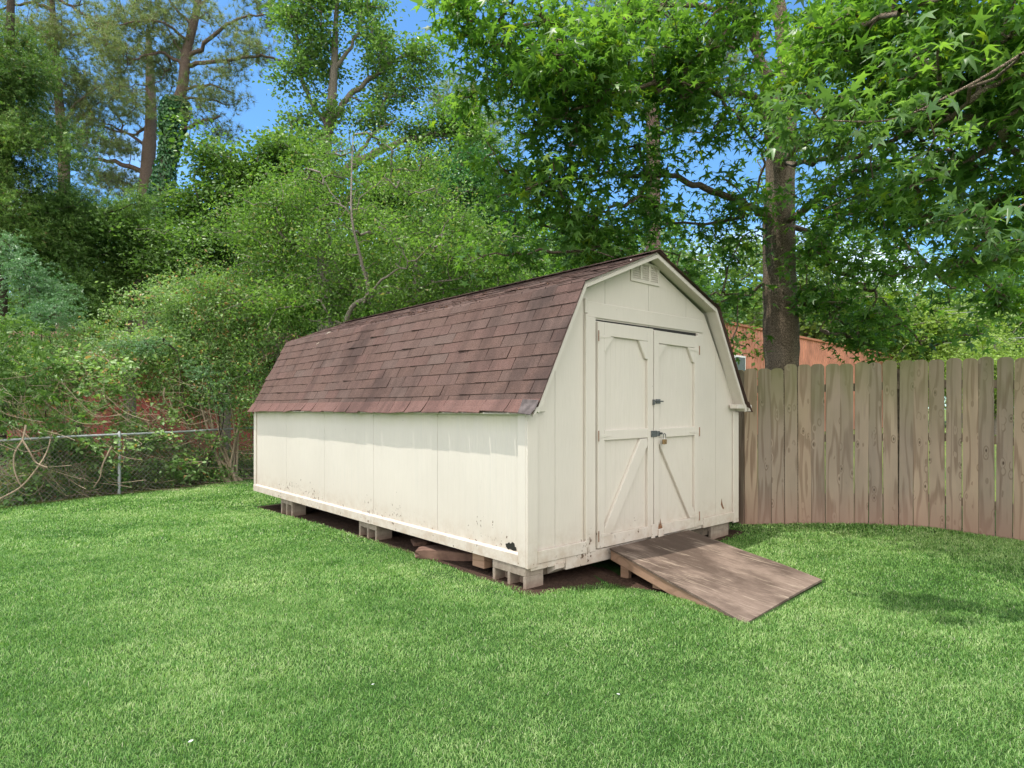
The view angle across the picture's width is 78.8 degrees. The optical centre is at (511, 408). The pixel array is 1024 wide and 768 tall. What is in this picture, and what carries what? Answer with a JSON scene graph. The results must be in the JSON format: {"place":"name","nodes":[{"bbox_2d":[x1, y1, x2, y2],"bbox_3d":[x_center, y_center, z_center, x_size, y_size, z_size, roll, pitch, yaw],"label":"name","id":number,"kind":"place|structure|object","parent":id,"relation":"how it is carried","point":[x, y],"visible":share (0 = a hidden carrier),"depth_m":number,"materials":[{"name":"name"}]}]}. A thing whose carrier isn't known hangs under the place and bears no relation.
{"place":"outdoors","nodes":[
{"label":"outdoors","id":0,"kind":"place"},
{"bbox_2d":[0,409,1023,767],"bbox_3d":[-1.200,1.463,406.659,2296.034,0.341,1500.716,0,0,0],"label":"ground","id":1,"kind":"structure","parent":0,"point":[610,565],"depth_m":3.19,"materials":[{"name":"green plant"}]},
{"bbox_2d":[8,276,54,330],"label":"distant tree","id":2,"kind":"object","parent":1,"relation":"on","point":[12,290],"visible":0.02,"depth_m":30.20,"materials":[{"name":"green plant"}]},
{"bbox_2d":[0,308,90,499],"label":"pecan sapling","id":3,"kind":"object","parent":1,"relation":"on","point":[7,337],"visible":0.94,"depth_m":10.44,"materials":[{"name":"green plant"}]},
{"bbox_2d":[0,229,91,473],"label":"blue green shrub","id":4,"kind":"object","parent":1,"relation":"on","point":[46,309],"visible":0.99,"depth_m":12.37,"materials":[{"name":"green plant"}]},
{"bbox_2d":[0,0,111,474],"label":"cedar tree","id":5,"kind":"object","parent":1,"relation":"on","point":[27,129],"visible":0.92,"depth_m":14.17,"materials":[{"name":"green plant"}]},
{"bbox_2d":[0,0,126,329],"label":"pine tree","id":6,"kind":"object","parent":1,"relation":"on","point":[54,27],"visible":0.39,"depth_m":23.68,"materials":[{"name":"green plant"}]},
{"bbox_2d":[8,270,121,330],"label":"distant tree","id":7,"kind":"object","parent":1,"relation":"on","point":[16,302],"depth_m":29.91,"materials":[{"name":"green plant"}]},
{"bbox_2d":[13,275,134,329],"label":"distant tree","id":8,"kind":"object","parent":1,"relation":"on","point":[95,323],"visible":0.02,"depth_m":33.12,"materials":[{"name":"green plant"}]},
{"bbox_2d":[41,389,110,473],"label":"pecan sapling","id":9,"kind":"object","parent":1,"relation":"on","point":[80,414],"visible":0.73,"depth_m":10.86,"materials":[{"name":"green plant"}]},
{"bbox_2d":[0,171,174,472],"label":"cedar tree","id":10,"kind":"object","parent":1,"relation":"on","point":[70,207],"visible":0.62,"depth_m":14.87,"materials":[{"name":"green plant"}]},
{"bbox_2d":[40,30,160,331],"bbox_3d":[-16.309,-6.754,24.759,5.907,16.876,4.750,0,0,0],"label":"pine tree","id":11,"kind":"object","parent":1,"relation":"on","point":[110,178],"visible":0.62,"depth_m":24.76,"materials":[{"name":"green plant"}]},
{"bbox_2d":[0,427,253,504],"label":"chain link fence","id":12,"kind":"object","parent":1,"relation":"on","point":[119,434],"visible":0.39,"depth_m":11.10,"materials":[{"name":"metal"}]},
{"bbox_2d":[0,431,142,507],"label":"creeper","id":13,"kind":"object","parent":12,"relation":"attached to","point":[126,475],"visible":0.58,"depth_m":10.86,"materials":[{"name":"green plant"}]},
{"bbox_2d":[4,343,196,494],"bbox_3d":[-7.664,0.223,11.521,3.277,2.784,1.577,0,0,-27],"label":"greenbrier vine","id":14,"kind":"object","parent":12,"relation":"attached to","point":[124,368],"visible":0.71,"depth_m":11.57,"materials":[{"name":"green plant"}]},
{"bbox_2d":[0,424,236,497],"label":"creeper","id":15,"kind":"object","parent":12,"relation":"attached to","point":[147,440],"visible":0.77,"depth_m":11.17,"materials":[{"name":"green plant"}]},
{"bbox_2d":[0,345,262,502],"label":"vine tangle","id":16,"kind":"object","parent":12,"relation":"on","point":[50,440],"visible":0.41,"depth_m":11.43,"materials":[{"name":"plant"}]},
{"bbox_2d":[0,438,253,504],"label":"undergrowth","id":17,"kind":"object","parent":1,"relation":"on","point":[114,486],"visible":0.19,"depth_m":11.54,"materials":[{"name":"green plant"}]},
{"bbox_2d":[0,313,254,482],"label":"honeysuckle thicket","id":18,"kind":"object","parent":1,"relation":"on","point":[86,329],"visible":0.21,"depth_m":13.22,"materials":[{"name":"green plant"}]},
{"bbox_2d":[15,269,260,331],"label":"distant tree","id":19,"kind":"object","parent":1,"relation":"on","point":[118,313],"visible":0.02,"depth_m":30.91,"materials":[{"name":"green plant"}]},
{"bbox_2d":[0,265,287,477],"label":"bush","id":20,"kind":"object","parent":1,"relation":"on","point":[192,352],"visible":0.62,"depth_m":12.60,"materials":[{"name":"green plant"}]},
{"bbox_2d":[7,331,300,458],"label":"brick house","id":21,"kind":"structure","parent":1,"relation":"on","point":[143,406],"depth_m":20.04,"materials":[{"name":"red brick"}]},
{"bbox_2d":[80,327,235,483],"bbox_3d":[-6.895,-0.026,12.143,3.067,3.172,1.218,0,0,0],"label":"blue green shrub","id":22,"kind":"object","parent":1,"relation":"on","point":[145,342],"visible":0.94,"depth_m":12.12,"materials":[{"name":"green plant"}]},
{"bbox_2d":[70,199,258,467],"bbox_3d":[-9.387,-1.876,16.360,5.404,7.081,4.382,0,0,-17],"label":"broadleaf tree","id":23,"kind":"object","parent":1,"relation":"on","point":[137,255],"visible":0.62,"depth_m":15.64,"materials":[{"name":"green plant"}]},
{"bbox_2d":[104,437,247,488],"bbox_3d":[-6.763,1.019,12.333,2.900,1.104,1.738,0,0,0],"label":"creeper","id":24,"kind":"object","parent":1,"relation":"on","point":[215,477],"visible":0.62,"depth_m":12.25,"materials":[{"name":"green plant"}]},
{"bbox_2d":[63,0,294,332],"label":"pine tree","id":25,"kind":"object","parent":1,"relation":"on","point":[182,47],"visible":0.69,"depth_m":21.69,"materials":[{"name":"green plant"}]},
{"bbox_2d":[111,334,271,482],"bbox_3d":[-6.513,-0.021,12.836,3.340,3.182,1.853,0,0,0],"label":"multi stem shrub","id":26,"kind":"object","parent":1,"relation":"on","point":[233,457],"visible":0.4,"depth_m":12.62,"materials":[{"name":"green plant"}]},
{"bbox_2d":[121,205,358,336],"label":"distant tree","id":27,"kind":"object","parent":1,"relation":"on","point":[313,270],"visible":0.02,"depth_m":30.80,"materials":[{"name":"green plant"}]},
{"bbox_2d":[131,104,350,452],"bbox_3d":[-7.126,-2.985,16.945,6.270,9.205,4.197,0,0,0],"label":"broadleaf tree","id":28,"kind":"object","parent":1,"relation":"on","point":[223,165],"visible":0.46,"depth_m":16.22,"materials":[{"name":"green plant"}]},
{"bbox_2d":[157,236,325,437],"bbox_3d":[-5.510,-1.023,12.767,3.926,5.092,3.247,0,0,0],"label":"privet tree","id":29,"kind":"object","parent":1,"relation":"on","point":[213,285],"visible":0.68,"depth_m":12.49,"materials":[{"name":"green plant"}]},
{"bbox_2d":[236,200,370,328],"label":"distant tree","id":30,"kind":"object","parent":1,"relation":"on","point":[335,235],"depth_m":33.35,"materials":[{"name":"green plant"}]},
{"bbox_2d":[288,218,425,332],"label":"distant tree","id":31,"kind":"object","parent":1,"relation":"on","point":[350,241],"visible":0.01,"depth_m":30.94,"materials":[{"name":"green plant"}]},
{"bbox_2d":[176,115,555,344],"bbox_3d":[-2.798,-2.102,12.065,7.592,7.196,4.014,0,0,0],"label":"privet tree","id":32,"kind":"object","parent":1,"relation":"on","point":[283,215],"visible":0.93,"depth_m":11.89,"materials":[{"name":"green plant"}]},
{"bbox_2d":[239,0,514,331],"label":"tall broadleaf tree","id":33,"kind":"object","parent":1,"relation":"on","point":[294,14],"visible":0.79,"depth_m":18.49,"materials":[{"name":"green plant"}]},
{"bbox_2d":[287,133,473,296],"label":"broadleaf tree","id":34,"kind":"object","parent":1,"relation":"on","point":[378,160],"visible":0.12,"depth_m":16.88,"materials":[{"name":"green plant"}]},
{"bbox_2d":[298,207,570,335],"bbox_3d":[-3.380,-4.637,31.863,15.616,12.941,14.792,0,0,13],"label":"distant tree","id":35,"kind":"object","parent":1,"relation":"on","point":[383,273],"visible":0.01,"depth_m":28.17,"materials":[{"name":"green plant"}]},
{"bbox_2d":[393,131,543,293],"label":"vine draped tree","id":36,"kind":"object","parent":1,"relation":"on","point":[462,172],"visible":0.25,"depth_m":15.71,"materials":[{"name":"green plant"}]},
{"bbox_2d":[421,67,526,163],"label":"pine tree","id":37,"kind":"object","parent":1,"relation":"on","point":[460,90],"visible":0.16,"depth_m":29.60,"materials":[{"name":"green plant"}]},
{"bbox_2d":[361,179,605,315],"bbox_3d":[-0.560,-3.994,27.829,13.070,11.460,12.369,0,0,-28],"label":"distant tree","id":38,"kind":"object","parent":1,"relation":"on","point":[549,260],"visible":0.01,"depth_m":25.42,"materials":[{"name":"green plant"}]},
{"bbox_2d":[259,504,743,594],"bbox_3d":[-0.376,1.414,7.826,3.389,0.113,7.017,0,0,-40],"label":"dirt patch","id":39,"kind":"object","parent":1,"relation":"on","point":[579,575],"visible":0.13,"depth_m":5.38,"materials":[{"name":"brown soil"}]},
{"bbox_2d":[281,499,305,516],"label":"concrete block","id":40,"kind":"structure","parent":39,"relation":"on","point":[291,508],"depth_m":8.35,"materials":[{"name":"grey concrete"}]},
{"bbox_2d":[359,521,391,539],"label":"concrete block","id":41,"kind":"structure","parent":39,"relation":"on","point":[375,531],"depth_m":6.66,"materials":[{"name":"grey concrete"}]},
{"bbox_2d":[411,537,431,545],"bbox_3d":[-0.937,1.380,6.431,0.192,0.058,0.310,-2,-2,-15],"label":"flat stone","id":42,"kind":"object","parent":39,"relation":"on","point":[416,541],"visible":0.73,"depth_m":6.31,"materials":[{"name":"brown stone"}]},
{"bbox_2d":[415,545,472,560],"bbox_3d":[-0.573,1.362,5.796,0.620,0.115,0.256,3,-2,10],"label":"flat stone","id":43,"kind":"object","parent":39,"relation":"on","point":[436,552],"visible":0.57,"depth_m":5.69,"materials":[{"name":"brown stone"}]},
{"bbox_2d":[493,559,542,588],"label":"concrete block","id":44,"kind":"structure","parent":39,"relation":"on","point":[512,573],"depth_m":4.88,"materials":[{"name":"grey concrete"}]},
{"bbox_2d":[247,249,752,574],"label":"garden shed","id":45,"kind":"structure","parent":44,"relation":"on","point":[528,424],"depth_m":5.77,"materials":[{"name":"beige wood"}]},
{"bbox_2d":[316,275,568,334],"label":"leaf litter","id":46,"kind":"object","parent":45,"relation":"on","point":[432,306],"visible":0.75,"depth_m":7.22,"materials":[{"name":"brown plant"}]},
{"bbox_2d":[596,321,659,548],"bbox_3d":[1.038,0.231,5.529,0.863,1.932,0.060,0,0,-41],"label":"left door","id":47,"kind":"structure","parent":45,"relation":"in","point":[625,401],"depth_m":5.50,"materials":[{"name":"beige wood"}]},
{"bbox_2d":[662,433,666,443],"bbox_3d":[1.419,0.280,5.797,0.052,0.104,0.022,0,0,-41],"label":"padlock","id":48,"kind":"object","parent":45,"relation":"hanging from","point":[664,441],"visible":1,"depth_m":5.79,"materials":[{"name":"gold metal"}]},
{"bbox_2d":[653,330,699,536],"bbox_3d":[1.593,0.249,6.007,0.761,1.945,0.070,0,0,-41],"label":"right door","id":49,"kind":"structure","parent":45,"relation":"in","point":[675,356],"depth_m":6.02,"materials":[{"name":"beige wood"}]},
{"bbox_2d":[516,200,761,363],"bbox_3d":[5.090,-3.685,28.127,11.717,10.740,11.088,0,0,-21],"label":"distant tree","id":50,"kind":"object","parent":1,"relation":"on","point":[710,286],"visible":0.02,"depth_m":26.00,"materials":[{"name":"green plant"}]},
{"bbox_2d":[561,0,772,250],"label":"pine tree","id":51,"kind":"object","parent":1,"relation":"on","point":[736,58],"visible":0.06,"depth_m":20.77,"materials":[{"name":"green plant"}]},
{"bbox_2d":[610,530,821,623],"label":"plywood ramp","id":52,"kind":"structure","parent":1,"relation":"on","point":[724,578],"depth_m":4.86,"materials":[{"name":"brown wood"}]},
{"bbox_2d":[409,0,1023,506],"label":"sweetgum tree","id":53,"kind":"object","parent":1,"relation":"on","point":[903,68],"visible":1,"depth_m":6.68,"materials":[{"name":"green plant"}]},
{"bbox_2d":[621,217,814,378],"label":"distant tree","id":54,"kind":"object","parent":1,"relation":"on","point":[750,315],"visible":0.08,"depth_m":30.41,"materials":[{"name":"green plant"}]},
{"bbox_2d":[708,523,727,538],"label":"concrete block","id":55,"kind":"structure","parent":1,"relation":"on","point":[717,531],"depth_m":6.61,"materials":[{"name":"grey concrete"}]},
{"bbox_2d":[725,322,897,430],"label":"metal building","id":56,"kind":"structure","parent":1,"relation":"on","point":[811,352],"depth_m":34.27,"materials":[{"name":"orange metal"}]},
{"bbox_2d":[734,355,745,370],"bbox_3d":[10.503,-1.840,28.726,1.100,1.200,0.074,0,0,-44],"label":"window","id":57,"kind":"structure","parent":56,"relation":"in","point":[742,366],"depth_m":28.77,"materials":[{"name":"grey glass"}]},
{"bbox_2d":[706,201,943,359],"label":"distant tree","id":58,"kind":"object","parent":1,"relation":"on","point":[808,329],"visible":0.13,"depth_m":42.76,"materials":[{"name":"green plant"}]},
{"bbox_2d":[735,357,1023,541],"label":"wooden fence","id":59,"kind":"object","parent":1,"relation":"on","point":[826,482],"visible":0.63,"depth_m":6.87,"materials":[{"name":"brown wood"}]},
{"bbox_2d":[814,248,967,371],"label":"distant tree","id":60,"kind":"object","parent":1,"relation":"on","point":[896,283],"visible":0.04,"depth_m":47.21,"materials":[{"name":"green plant"}]},
{"bbox_2d":[849,283,1022,412],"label":"distant tree","id":61,"kind":"object","parent":1,"relation":"on","point":[933,322],"visible":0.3,"depth_m":43.61,"materials":[{"name":"green plant"}]},
{"bbox_2d":[899,277,989,408],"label":"distant tree","id":62,"kind":"object","parent":1,"relation":"on","point":[947,303],"depth_m":57.30,"materials":[{"name":"green plant"}]},
{"bbox_2d":[921,328,1023,434],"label":"distant tree","id":63,"kind":"object","parent":1,"relation":"on","point":[995,354],"visible":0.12,"depth_m":31.50,"materials":[{"name":"green plant"}]},
{"bbox_2d":[935,268,1023,355],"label":"distant tree","id":64,"kind":"object","parent":1,"relation":"on","point":[1010,324],"visible":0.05,"depth_m":46.51,"materials":[{"name":"green plant"}]},
{"bbox_2d":[990,310,1023,353],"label":"distant tree","id":65,"kind":"object","parent":1,"relation":"on","point":[1013,335],"visible":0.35,"depth_m":43.30,"materials":[{"name":"green plant"}]},
{"bbox_2d":[0,0,1023,408],"label":"sky","id":66,"kind":"structure","parent":0,"point":[253,119],"materials":[{"name":"blue"}]}
]}

